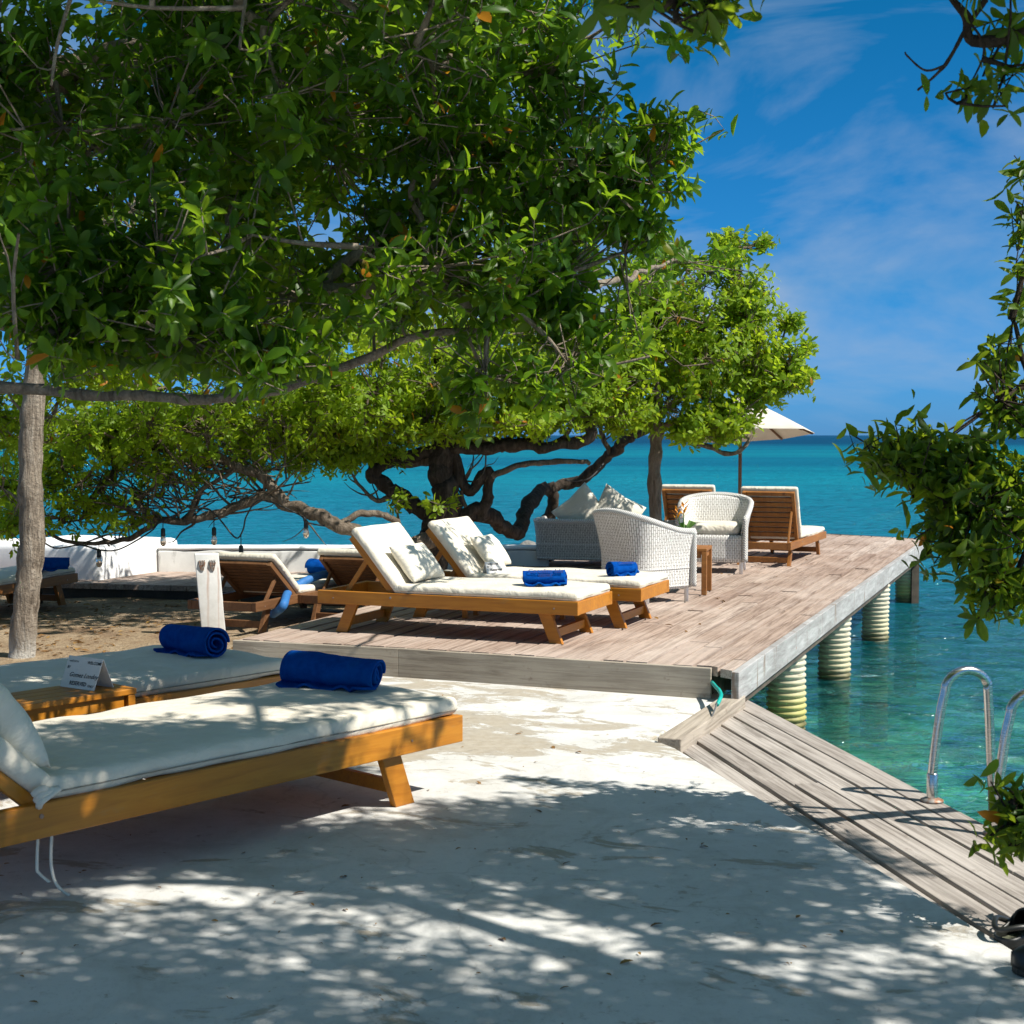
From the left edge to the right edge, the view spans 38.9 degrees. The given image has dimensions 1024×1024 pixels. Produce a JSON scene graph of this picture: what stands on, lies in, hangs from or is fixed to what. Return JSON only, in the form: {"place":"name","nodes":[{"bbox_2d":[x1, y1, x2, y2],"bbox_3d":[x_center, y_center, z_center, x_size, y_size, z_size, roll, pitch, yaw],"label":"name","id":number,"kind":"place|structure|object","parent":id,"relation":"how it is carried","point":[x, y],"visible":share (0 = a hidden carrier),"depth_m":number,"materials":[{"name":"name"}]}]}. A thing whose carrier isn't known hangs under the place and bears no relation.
{"place":"outdoors","nodes":[
{"label":"outdoors","id":0,"kind":"place"},
{"bbox_2d":[0,595,365,665],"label":"sandy ground","id":1,"kind":"structure","parent":0,"point":[143,635],"depth_m":11.72,"materials":[{"name":"beige sand"}]},
{"bbox_2d":[0,566,77,605],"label":"sun lounger","id":2,"kind":"object","parent":1,"relation":"on","point":[56,579],"visible":0.59,"depth_m":12.66,"materials":[{"name":"brown wood"}]},
{"bbox_2d":[43,557,69,571],"bbox_3d":[-3.996,0.447,12.479,0.364,0.123,0.180,-1,3,-12],"label":"rolled towel","id":3,"kind":"object","parent":2,"relation":"on","point":[51,564],"visible":0.65,"depth_m":12.45,"materials":[{"name":"blue fabric"}]},
{"bbox_2d":[3,588,281,601],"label":"platform kerb","id":4,"kind":"structure","parent":1,"relation":"on","point":[107,593],"depth_m":13.45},
{"bbox_2d":[46,571,305,591],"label":"back platform","id":5,"kind":"structure","parent":4,"relation":"on","point":[172,581],"depth_m":13.56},
{"bbox_2d":[0,535,176,579],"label":"plastered bench","id":6,"kind":"object","parent":5,"relation":"on","point":[142,557],"visible":0.44,"depth_m":14.15,"materials":[{"name":"white paint"}]},
{"bbox_2d":[194,553,225,630],"bbox_3d":[-2.272,0.617,10.916,0.226,0.616,0.108,-1,3,-12],"label":"white post","id":7,"kind":"object","parent":1,"relation":"on","point":[208,577],"visible":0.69,"depth_m":10.88,"materials":[{"name":"paint"}]},
{"bbox_2d":[0,190,468,658],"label":"leaning tree","id":8,"kind":"object","parent":1,"relation":"on","point":[30,418],"visible":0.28,"depth_m":9.82,"materials":[{"name":"brown plant"}]},
{"bbox_2d":[188,552,345,633],"bbox_3d":[-1.853,0.579,11.776,0.606,0.594,1.860,1,3,21],"label":"sun lounger","id":9,"kind":"object","parent":1,"relation":"on","point":[246,575],"visible":0.73,"depth_m":11.24,"materials":[{"name":"brown wood"}]},
{"bbox_2d":[270,570,331,617],"bbox_3d":[-1.672,0.657,11.513,0.345,0.332,1.313,1,3,17],"label":"rolled towel","id":10,"kind":"object","parent":9,"relation":"on","point":[281,607],"visible":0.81,"depth_m":11.28,"materials":[{"name":"blue fabric"}]},
{"bbox_2d":[305,558,325,573],"bbox_3d":[-1.605,0.470,12.350,0.279,0.140,0.206,2,4,32],"label":"rolled towel","id":11,"kind":"object","parent":9,"relation":"on","point":[312,565],"visible":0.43,"depth_m":12.31,"materials":[{"name":"blue fabric"}]},
{"bbox_2d":[0,292,668,569],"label":"twisted tree","id":12,"kind":"object","parent":1,"relation":"on","point":[339,425],"visible":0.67,"depth_m":12.12,"materials":[{"name":"green plant"}]},
{"bbox_2d":[46,499,349,566],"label":"string lights","id":13,"kind":"object","parent":12,"relation":"hanging from","point":[213,542],"visible":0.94,"depth_m":11.87},
{"bbox_2d":[565,462,604,481],"bbox_3d":[0.648,-0.350,12.721,0.369,0.169,0.076,-1,3,-16],"label":"slack cable","id":14,"kind":"object","parent":12,"relation":"hanging from","point":[599,468],"visible":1,"depth_m":12.70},
{"bbox_2d":[158,544,548,571],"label":"sea wall","id":15,"kind":"structure","parent":1,"relation":"on","point":[181,558],"depth_m":14.65,"materials":[{"name":"white paint"}]},
{"bbox_2d":[519,540,535,544],"bbox_3d":[0.200,0.427,16.337,0.292,0.221,0.299,0,3,0],"label":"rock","id":16,"kind":"object","parent":15,"relation":"on","point":[527,542],"visible":0.19,"depth_m":16.27,"materials":[{"name":"grey stone"}]},
{"bbox_2d":[297,548,452,620],"bbox_3d":[-1.075,0.560,12.143,0.606,0.594,1.860,1,3,21],"label":"sun lounger","id":17,"kind":"object","parent":1,"relation":"on","point":[342,566],"visible":0.31,"depth_m":11.61,"materials":[{"name":"brown wood"}]},
{"bbox_2d":[0,552,842,1023],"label":"leaf litter","id":18,"kind":"object","parent":1,"relation":"on","point":[232,648],"visible":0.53,"depth_m":10.38,"materials":[{"name":"brown plant"}]},
{"bbox_2d":[0,676,1023,1023],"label":"concrete terrace","id":19,"kind":"structure","parent":0,"point":[622,798],"depth_m":4.62,"materials":[{"name":"white concrete"}]},
{"bbox_2d":[11,683,135,721],"bbox_3d":[-1.950,0.969,5.894,0.296,0.440,0.800,3,4,41],"label":"side table","id":20,"kind":"object","parent":19,"relation":"on","point":[54,702],"visible":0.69,"depth_m":5.93,"materials":[{"name":"brown wood"}]},
{"bbox_2d":[60,655,113,690],"bbox_3d":[-1.788,0.674,6.103,0.217,0.126,0.107,2,4,33],"label":"tent card","id":21,"kind":"object","parent":20,"relation":"on","point":[86,673],"visible":1,"depth_m":6.08,"materials":[{"name":"white paper"}]},
{"bbox_2d":[0,646,281,705],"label":"sun lounger","id":22,"kind":"object","parent":19,"relation":"on","point":[149,674],"visible":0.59,"depth_m":6.78,"materials":[{"name":"beige fabric"}]},
{"bbox_2d":[153,624,229,656],"bbox_3d":[-1.597,0.638,7.214,0.386,0.150,0.214,2,4,38],"label":"rolled towel","id":23,"kind":"object","parent":22,"relation":"on","point":[188,641],"visible":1,"depth_m":7.15,"materials":[{"name":"blue fabric"}]},
{"bbox_2d":[0,683,462,895],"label":"sun lounger","id":24,"kind":"object","parent":19,"relation":"on","point":[110,766],"visible":0.93,"depth_m":5.33,"materials":[{"name":"white fabric"}]},
{"bbox_2d":[0,682,49,767],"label":"pillow","id":25,"kind":"object","parent":24,"relation":"on","point":[18,731],"visible":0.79,"depth_m":4.60,"materials":[{"name":"fabric"}]},
{"bbox_2d":[275,650,385,691],"bbox_3d":[-0.785,0.688,6.271,0.493,0.150,0.220,1,3,26],"label":"rolled towel","id":26,"kind":"object","parent":24,"relation":"on","point":[318,670],"visible":1,"depth_m":6.22,"materials":[{"name":"blue fabric"}]},
{"bbox_2d":[0,0,771,447],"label":"shade tree","id":27,"kind":"object","parent":19,"relation":"on","point":[80,288],"visible":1,"depth_m":5.70,"materials":[{"name":"green plant"}]},
{"bbox_2d":[1011,944,1023,976],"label":"clog","id":28,"kind":"object","parent":19,"relation":"on","point":[1017,959],"visible":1,"depth_m":4.02,"materials":[{"name":"black rubber"}]},
{"bbox_2d":[0,435,1023,826],"bbox_3d":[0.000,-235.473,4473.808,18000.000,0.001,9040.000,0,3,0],"label":"sea water","id":29,"kind":"structure","parent":0,"point":[878,707],"depth_m":29.46,"materials":[{"name":"teal liquid"}]},
{"bbox_2d":[0,0,1023,434],"label":"sky","id":30,"kind":"structure","parent":0,"point":[885,231],"materials":[{"name":"blue"}]},
{"bbox_2d":[991,907,1023,949],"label":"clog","id":31,"kind":"object","parent":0,"point":[1009,933],"visible":0.91,"depth_m":4.32,"materials":[{"name":"black rubber"}]},
{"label":"seabed","id":32,"kind":"structure","parent":0,"visible":0},
{"bbox_2d":[233,534,919,728],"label":"wooden deck","id":33,"kind":"structure","parent":32,"relation":"on","point":[762,628],"depth_m":9.89,"materials":[{"name":"brown wood"}]},
{"bbox_2d":[318,522,611,644],"bbox_3d":[-0.319,0.452,9.706,1.861,0.708,0.686,1,3,22],"label":"sun lounger","id":34,"kind":"object","parent":33,"relation":"on","point":[392,587],"visible":0.92,"depth_m":9.52,"materials":[{"name":"white fabric"}]},
{"bbox_2d":[389,542,444,582],"bbox_3d":[-0.639,0.339,9.809,0.137,0.300,0.400,-43,-17,25],"label":"pillow","id":35,"kind":"object","parent":34,"relation":"on","point":[416,562],"visible":1,"depth_m":9.71,"materials":[{"name":"fabric"}]},
{"bbox_2d":[522,569,566,586],"bbox_3d":[0.215,0.426,9.432,0.294,0.113,0.160,0,3,-1],"label":"rolled towel","id":36,"kind":"object","parent":34,"relation":"on","point":[544,577],"visible":1,"depth_m":9.39,"materials":[{"name":"blue fabric"}]},
{"bbox_2d":[462,610,565,621],"bbox_3d":[0.013,0.611,10.410,0.720,0.314,0.236,1,3,22],"label":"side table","id":37,"kind":"object","parent":33,"relation":"on","point":[465,614],"visible":0.15,"depth_m":10.44,"materials":[{"name":"brown wood"}]},
{"bbox_2d":[483,561,505,572],"bbox_3d":[-0.127,0.405,10.369,0.155,0.101,0.086,-2,4,-30],"label":"tent card","id":38,"kind":"object","parent":37,"relation":"on","point":[495,566],"visible":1,"depth_m":10.35,"materials":[{"name":"white paper"}]},
{"bbox_2d":[413,516,668,627],"bbox_3d":[0.144,0.411,10.469,1.861,0.708,0.686,1,3,22],"label":"sun lounger","id":39,"kind":"object","parent":33,"relation":"on","point":[450,539],"visible":0.61,"depth_m":10.35,"materials":[{"name":"beige fabric"}]},
{"bbox_2d":[470,534,510,564],"bbox_3d":[-0.154,0.285,10.639,0.125,0.280,0.380,-39,-12,19],"label":"pillow","id":40,"kind":"object","parent":39,"relation":"on","point":[489,548],"visible":0.84,"depth_m":10.53,"materials":[{"name":"fabric"}]},
{"bbox_2d":[605,561,639,576],"bbox_3d":[0.772,0.393,10.102,0.225,0.108,0.150,-2,4,-31],"label":"rolled towel","id":41,"kind":"object","parent":39,"relation":"on","point":[622,569],"visible":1,"depth_m":10.06,"materials":[{"name":"blue fabric"}]},
{"bbox_2d":[533,515,674,565],"bbox_3d":[1.000,0.316,14.739,1.476,0.526,0.789,1,3,14],"label":"wicker sofa","id":42,"kind":"object","parent":33,"relation":"on","point":[568,539],"visible":0.48,"depth_m":14.47,"materials":[{"name":"grey wicker"}]},
{"bbox_2d":[551,482,598,518],"bbox_3d":[0.717,0.020,14.643,0.460,0.460,0.175,-42,-3,-4],"label":"pillow","id":43,"kind":"object","parent":42,"relation":"on","point":[582,502],"visible":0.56,"depth_m":14.58,"materials":[{"name":"fabric"}]},
{"bbox_2d":[592,483,645,518],"bbox_3d":[1.040,0.040,14.642,0.480,0.480,0.175,31,-7,-7],"label":"pillow","id":44,"kind":"object","parent":42,"relation":"on","point":[610,497],"visible":0.34,"depth_m":14.60,"materials":[{"name":"fabric"}]},
{"bbox_2d":[592,508,696,604],"bbox_3d":[1.019,0.333,11.542,0.680,0.750,0.652,-2,4,-37],"label":"wicker armchair","id":45,"kind":"object","parent":33,"relation":"on","point":[646,543],"visible":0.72,"depth_m":11.33,"materials":[{"name":"white wicker"}]},
{"bbox_2d":[546,225,820,520],"bbox_3d":[1.546,-0.791,13.483,2.600,3.755,1.962,0,3,0],"label":"deck tree","id":46,"kind":"object","parent":33,"relation":"on","point":[710,363],"visible":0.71,"depth_m":13.11,"materials":[{"name":"green plant"}]},
{"bbox_2d":[663,545,711,594],"bbox_3d":[1.459,0.481,12.191,0.400,0.384,0.398,1,3,14],"label":"side table","id":47,"kind":"object","parent":33,"relation":"on","point":[705,551],"visible":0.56,"depth_m":11.97,"materials":[{"name":"brown wood"}]},
{"bbox_2d":[672,501,695,527],"bbox_3d":[1.427,0.092,12.147,0.220,0.396,0.194,1,3,21],"label":"flower vase","id":48,"kind":"object","parent":47,"relation":"on","point":[690,524],"visible":0.48,"depth_m":12.16,"materials":[{"name":"plant"}]},
{"bbox_2d":[661,484,714,519],"bbox_3d":[2.086,0.075,15.961,0.626,0.797,1.900,1,3,23],"label":"sun lounger","id":49,"kind":"object","parent":33,"relation":"on","point":[673,495],"visible":0.15,"depth_m":15.47,"materials":[{"name":"brown wood"}]},
{"bbox_2d":[675,492,753,573],"bbox_3d":[1.973,0.193,14.137,0.742,0.755,0.733,1,3,13],"label":"wicker armchair","id":50,"kind":"object","parent":33,"relation":"on","point":[721,520],"visible":0.76,"depth_m":14.01,"materials":[{"name":"white wicker"}]},
{"bbox_2d":[668,400,813,493],"bbox_3d":[2.657,-0.461,16.899,1.609,1.769,1.601,-1,3,-23],"label":"parasol","id":51,"kind":"object","parent":33,"relation":"on","point":[775,426],"visible":0.2,"depth_m":16.88,"materials":[{"name":"fabric"}]},
{"bbox_2d":[737,486,825,565],"bbox_3d":[2.848,0.106,15.373,0.626,0.797,1.900,1,3,23],"label":"sun lounger","id":52,"kind":"object","parent":33,"relation":"on","point":[775,515],"visible":0.89,"depth_m":14.88,"materials":[{"name":"brown wood"}]},
{"bbox_2d":[580,0,1023,879],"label":"overhanging tree","id":53,"kind":"object","parent":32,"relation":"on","point":[970,486],"visible":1,"depth_m":5.21,"materials":[{"name":"green plant"}]},
{"bbox_2d":[683,700,1023,937],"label":"boardwalk","id":54,"kind":"structure","parent":32,"relation":"on","point":[880,820],"depth_m":5.96,"materials":[{"name":"grey wood"}]},
{"bbox_2d":[658,694,744,752],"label":"timber kerb","id":55,"kind":"structure","parent":54,"relation":"on","point":[683,736],"depth_m":7.47,"materials":[{"name":"beige wood"}]},
{"bbox_2d":[710,680,722,716],"bbox_3d":[1.094,1.039,7.961,0.134,0.160,1.230,1,3,10],"label":"garden hose","id":56,"kind":"object","parent":55,"relation":"on","point":[718,689],"visible":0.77,"depth_m":7.78,"materials":[{"name":"teal rubber"}]},
{"bbox_2d":[920,666,1023,831],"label":"pool ladder","id":57,"kind":"object","parent":54,"relation":"attached to","point":[1000,763],"visible":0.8,"depth_m":6.08,"materials":[{"name":"metal"}]}
]}

